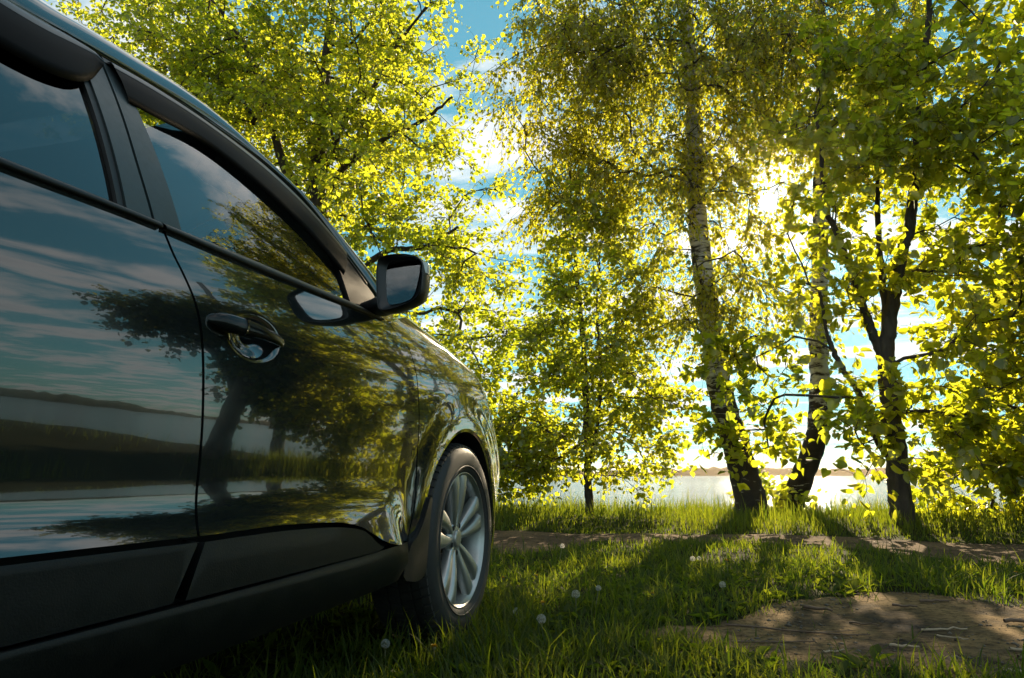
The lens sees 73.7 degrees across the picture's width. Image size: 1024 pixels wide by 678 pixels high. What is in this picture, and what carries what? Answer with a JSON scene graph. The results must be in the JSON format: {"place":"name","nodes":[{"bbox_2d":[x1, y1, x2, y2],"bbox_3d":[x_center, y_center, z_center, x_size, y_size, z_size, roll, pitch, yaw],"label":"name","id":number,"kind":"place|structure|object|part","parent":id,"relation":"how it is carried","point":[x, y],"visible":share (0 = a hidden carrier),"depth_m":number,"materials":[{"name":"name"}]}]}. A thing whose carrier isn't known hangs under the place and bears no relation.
{"place":"outdoors","nodes":[
{"label":"outdoors","id":0,"kind":"place"},
{"bbox_2d":[43,0,1023,471],"label":"sky","id":1,"kind":"structure","parent":0,"point":[478,15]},
{"bbox_2d":[149,511,1023,677],"bbox_3d":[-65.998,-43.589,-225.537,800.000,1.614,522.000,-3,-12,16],"label":"ground","id":2,"kind":"structure","parent":0,"point":[270,667],"depth_m":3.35,"materials":[{"name":"green plant"}]},
{"bbox_2d":[0,0,499,677],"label":"parked car","id":3,"kind":"object","parent":2,"relation":"on","point":[228,416],"visible":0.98,"depth_m":1.27,"materials":[{"name":"paint"}]},
{"bbox_3d":[-0.814,-0.134,0.857,0.283,1.030,1.017,-3,-12,16],"label":"rear door","id":4,"kind":"part","parent":3,"relation":"part of","materials":[{"name":"paint"}]},
{"bbox_3d":[-0.576,0.016,1.740,0.334,1.071,1.124,-3,-12,16],"label":"front door","id":5,"kind":"part","parent":3,"relation":"part of","materials":[{"name":"paint"}]},
{"bbox_2d":[46,0,546,413],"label":"alder tree","id":6,"kind":"object","parent":2,"relation":"on","point":[257,99],"visible":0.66,"depth_m":11.82,"materials":[{"name":"green plant"}]},
{"bbox_2d":[381,639,389,667],"bbox_3d":[-0.384,0.960,2.064,0.028,0.099,0.028,-3,-12,16],"label":"dandelion clock","id":7,"kind":"object","parent":2,"relation":"on","point":[384,644],"visible":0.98,"depth_m":2.07,"materials":[{"name":"white plant"}]},
{"bbox_2d":[431,644,437,656],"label":"dandelion flower","id":8,"kind":"object","parent":2,"relation":"on","point":[433,647],"visible":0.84,"depth_m":2.12,"materials":[{"name":"yellow plant"}]},
{"bbox_2d":[537,614,545,643],"bbox_3d":[0.104,1.037,2.415,0.034,0.122,0.034,-3,-12,16],"label":"dandelion clock","id":9,"kind":"object","parent":2,"relation":"on","point":[540,619],"visible":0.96,"depth_m":2.42,"materials":[{"name":"white plant"}]},
{"bbox_2d":[572,590,579,619],"bbox_3d":[0.272,1.134,2.898,0.037,0.133,0.037,-3,-12,16],"label":"dandelion clock","id":10,"kind":"object","parent":2,"relation":"on","point":[575,593],"visible":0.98,"depth_m":2.90,"materials":[{"name":"white plant"}]},
{"bbox_2d":[596,585,600,604],"bbox_3d":[0.380,1.155,3.009,0.031,0.133,0.026,4,-12,-17],"label":"dandelion clock","id":11,"kind":"object","parent":2,"relation":"on","point":[598,587],"visible":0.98,"depth_m":3.01,"materials":[{"name":"white plant"}]},
{"bbox_2d":[489,164,711,514],"bbox_3d":[0.956,-0.017,9.704,3.529,5.218,2.555,-3,-12,16],"label":"alder sapling","id":12,"kind":"object","parent":2,"relation":"on","point":[590,436],"visible":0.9,"depth_m":9.23,"materials":[{"name":"green plant"}]},
{"bbox_2d":[454,0,870,517],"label":"birch tree","id":13,"kind":"object","parent":2,"relation":"on","point":[614,64],"visible":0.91,"depth_m":9.60,"materials":[{"name":"green plant"}]},
{"bbox_2d":[726,460,827,508],"bbox_3d":[3.785,2.220,9.889,1.316,0.929,1.742,-3,-12,16],"label":"shrub","id":14,"kind":"object","parent":2,"relation":"on","point":[781,490],"visible":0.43,"depth_m":9.44,"materials":[{"name":"green plant"}]},
{"bbox_2d":[641,591,1023,677],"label":"bare earth","id":15,"kind":"structure","parent":2,"relation":"on","point":[922,615],"depth_m":2.69,"materials":[{"name":"brown soil"}]},
{"bbox_2d":[732,640,815,642],"bbox_3d":[0.941,1.089,2.457,0.301,0.008,0.013,0,-11,0],"label":"fallen twig","id":16,"kind":"object","parent":15,"relation":"on","point":[740,641],"visible":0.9,"depth_m":2.46,"materials":[{"name":"wood"}]},
{"bbox_2d":[726,623,870,635],"bbox_3d":[1.105,1.133,2.665,0.515,0.016,0.107,-3,-12,16],"label":"fallen twig","id":17,"kind":"object","parent":15,"relation":"on","point":[823,632],"visible":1,"depth_m":2.65,"materials":[{"name":"brown wood"}]},
{"bbox_2d":[802,604,832,611],"bbox_3d":[1.366,1.204,3.055,0.135,0.018,0.023,-10,-15,42],"label":"fallen twig","id":18,"kind":"object","parent":15,"relation":"on","point":[814,607],"visible":0.98,"depth_m":3.05,"materials":[{"name":"brown wood"}]},
{"bbox_2d":[822,649,843,652],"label":"fallen twig","id":19,"kind":"object","parent":15,"relation":"on","point":[826,651],"visible":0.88,"depth_m":2.29,"materials":[{"name":"grey wood"}]},
{"bbox_2d":[849,621,879,625],"bbox_3d":[1.428,1.154,2.769,0.011,0.015,0.121,9,-15,-40],"label":"fallen twig","id":20,"kind":"object","parent":15,"relation":"on","point":[862,623],"visible":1,"depth_m":2.77,"materials":[{"name":"brown wood"}]},
{"bbox_2d":[889,643,919,647],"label":"fallen twig","id":21,"kind":"object","parent":15,"relation":"on","point":[900,646],"visible":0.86,"depth_m":2.33,"materials":[{"name":"grey wood"}]},
{"bbox_2d":[892,603,917,606],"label":"fallen twig","id":22,"kind":"object","parent":15,"relation":"on","point":[895,604],"visible":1,"depth_m":3.06,"materials":[{"name":"wood"}]},
{"bbox_2d":[919,599,948,601],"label":"fallen twig","id":23,"kind":"object","parent":15,"relation":"on","point":[927,600],"visible":1,"depth_m":3.14,"materials":[{"name":"wood"}]},
{"bbox_2d":[921,626,967,630],"bbox_3d":[1.649,1.107,2.608,0.172,0.019,0.017,0,-11,1],"label":"fallen twig","id":24,"kind":"object","parent":15,"relation":"on","point":[933,629],"visible":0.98,"depth_m":2.60,"materials":[{"name":"grey wood"}]},
{"bbox_2d":[937,634,968,639],"bbox_3d":[1.584,1.072,2.453,0.031,0.015,0.109,10,-15,-42],"label":"fallen twig","id":25,"kind":"object","parent":15,"relation":"on","point":[942,636],"visible":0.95,"depth_m":2.46,"materials":[{"name":"grey wood"}]},
{"bbox_2d":[1003,618,1023,622],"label":"fallen twig","id":26,"kind":"object","parent":15,"relation":"on","point":[1005,620],"visible":1,"depth_m":2.69,"materials":[{"name":"wood"}]},
{"bbox_2d":[1009,647,1022,650],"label":"fallen twig","id":27,"kind":"object","parent":15,"relation":"on","point":[1015,649],"visible":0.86,"depth_m":2.25,"materials":[{"name":"grey wood"}]},
{"bbox_2d":[678,0,1014,512],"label":"birch tree","id":28,"kind":"object","parent":2,"relation":"on","point":[819,369],"visible":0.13,"depth_m":9.87,"materials":[{"name":"green plant"}]},
{"bbox_2d":[678,0,1023,524],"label":"maple tree","id":29,"kind":"object","parent":2,"relation":"on","point":[962,415],"visible":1,"depth_m":7.62,"materials":[{"name":"green plant"}]},
{"bbox_2d":[973,236,1023,438],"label":"tree leaves","id":30,"kind":"object","parent":2,"relation":"on","point":[1011,283],"visible":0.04,"depth_m":8.86,"materials":[{"name":"green plant"}]},
{"bbox_2d":[990,196,1023,387],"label":"tree leaves","id":31,"kind":"object","parent":2,"relation":"on","point":[1010,341],"visible":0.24,"depth_m":7.15,"materials":[{"name":"green plant"}]},
{"bbox_2d":[515,466,971,475],"bbox_3d":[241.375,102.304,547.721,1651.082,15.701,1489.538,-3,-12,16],"label":"shore","id":32,"kind":"structure","parent":0,"point":[712,471],"depth_m":995.91,"materials":[{"name":"brown soil"}]},
{"bbox_2d":[497,476,1016,510],"bbox_3d":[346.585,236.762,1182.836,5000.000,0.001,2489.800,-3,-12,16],"label":"lake","id":33,"kind":"structure","parent":0,"point":[701,485],"depth_m":51.03,"materials":[{"name":"white liquid"}]},
{"bbox_2d":[491,530,1023,565],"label":"dirt path","id":34,"kind":"structure","parent":0,"point":[536,539],"depth_m":6.08,"materials":[{"name":"brown soil"}]},
{"bbox_2d":[495,483,1023,542],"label":"bank grass","id":35,"kind":"structure","parent":0,"point":[691,514],"depth_m":7.60,"materials":[{"name":"green plant"}]},
{"bbox_2d":[487,392,570,506],"bbox_3d":[-0.406,1.657,9.658,2.512,1.888,1.821,-3,-12,16],"label":"shrub","id":36,"kind":"object","parent":35,"relation":"on","point":[503,486],"visible":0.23,"depth_m":9.26,"materials":[{"name":"green plant"}]},
{"bbox_2d":[908,429,1023,522],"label":"shrub","id":37,"kind":"object","parent":35,"relation":"on","point":[1003,478],"visible":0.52,"depth_m":7.50,"materials":[{"name":"green plant"}]}
]}

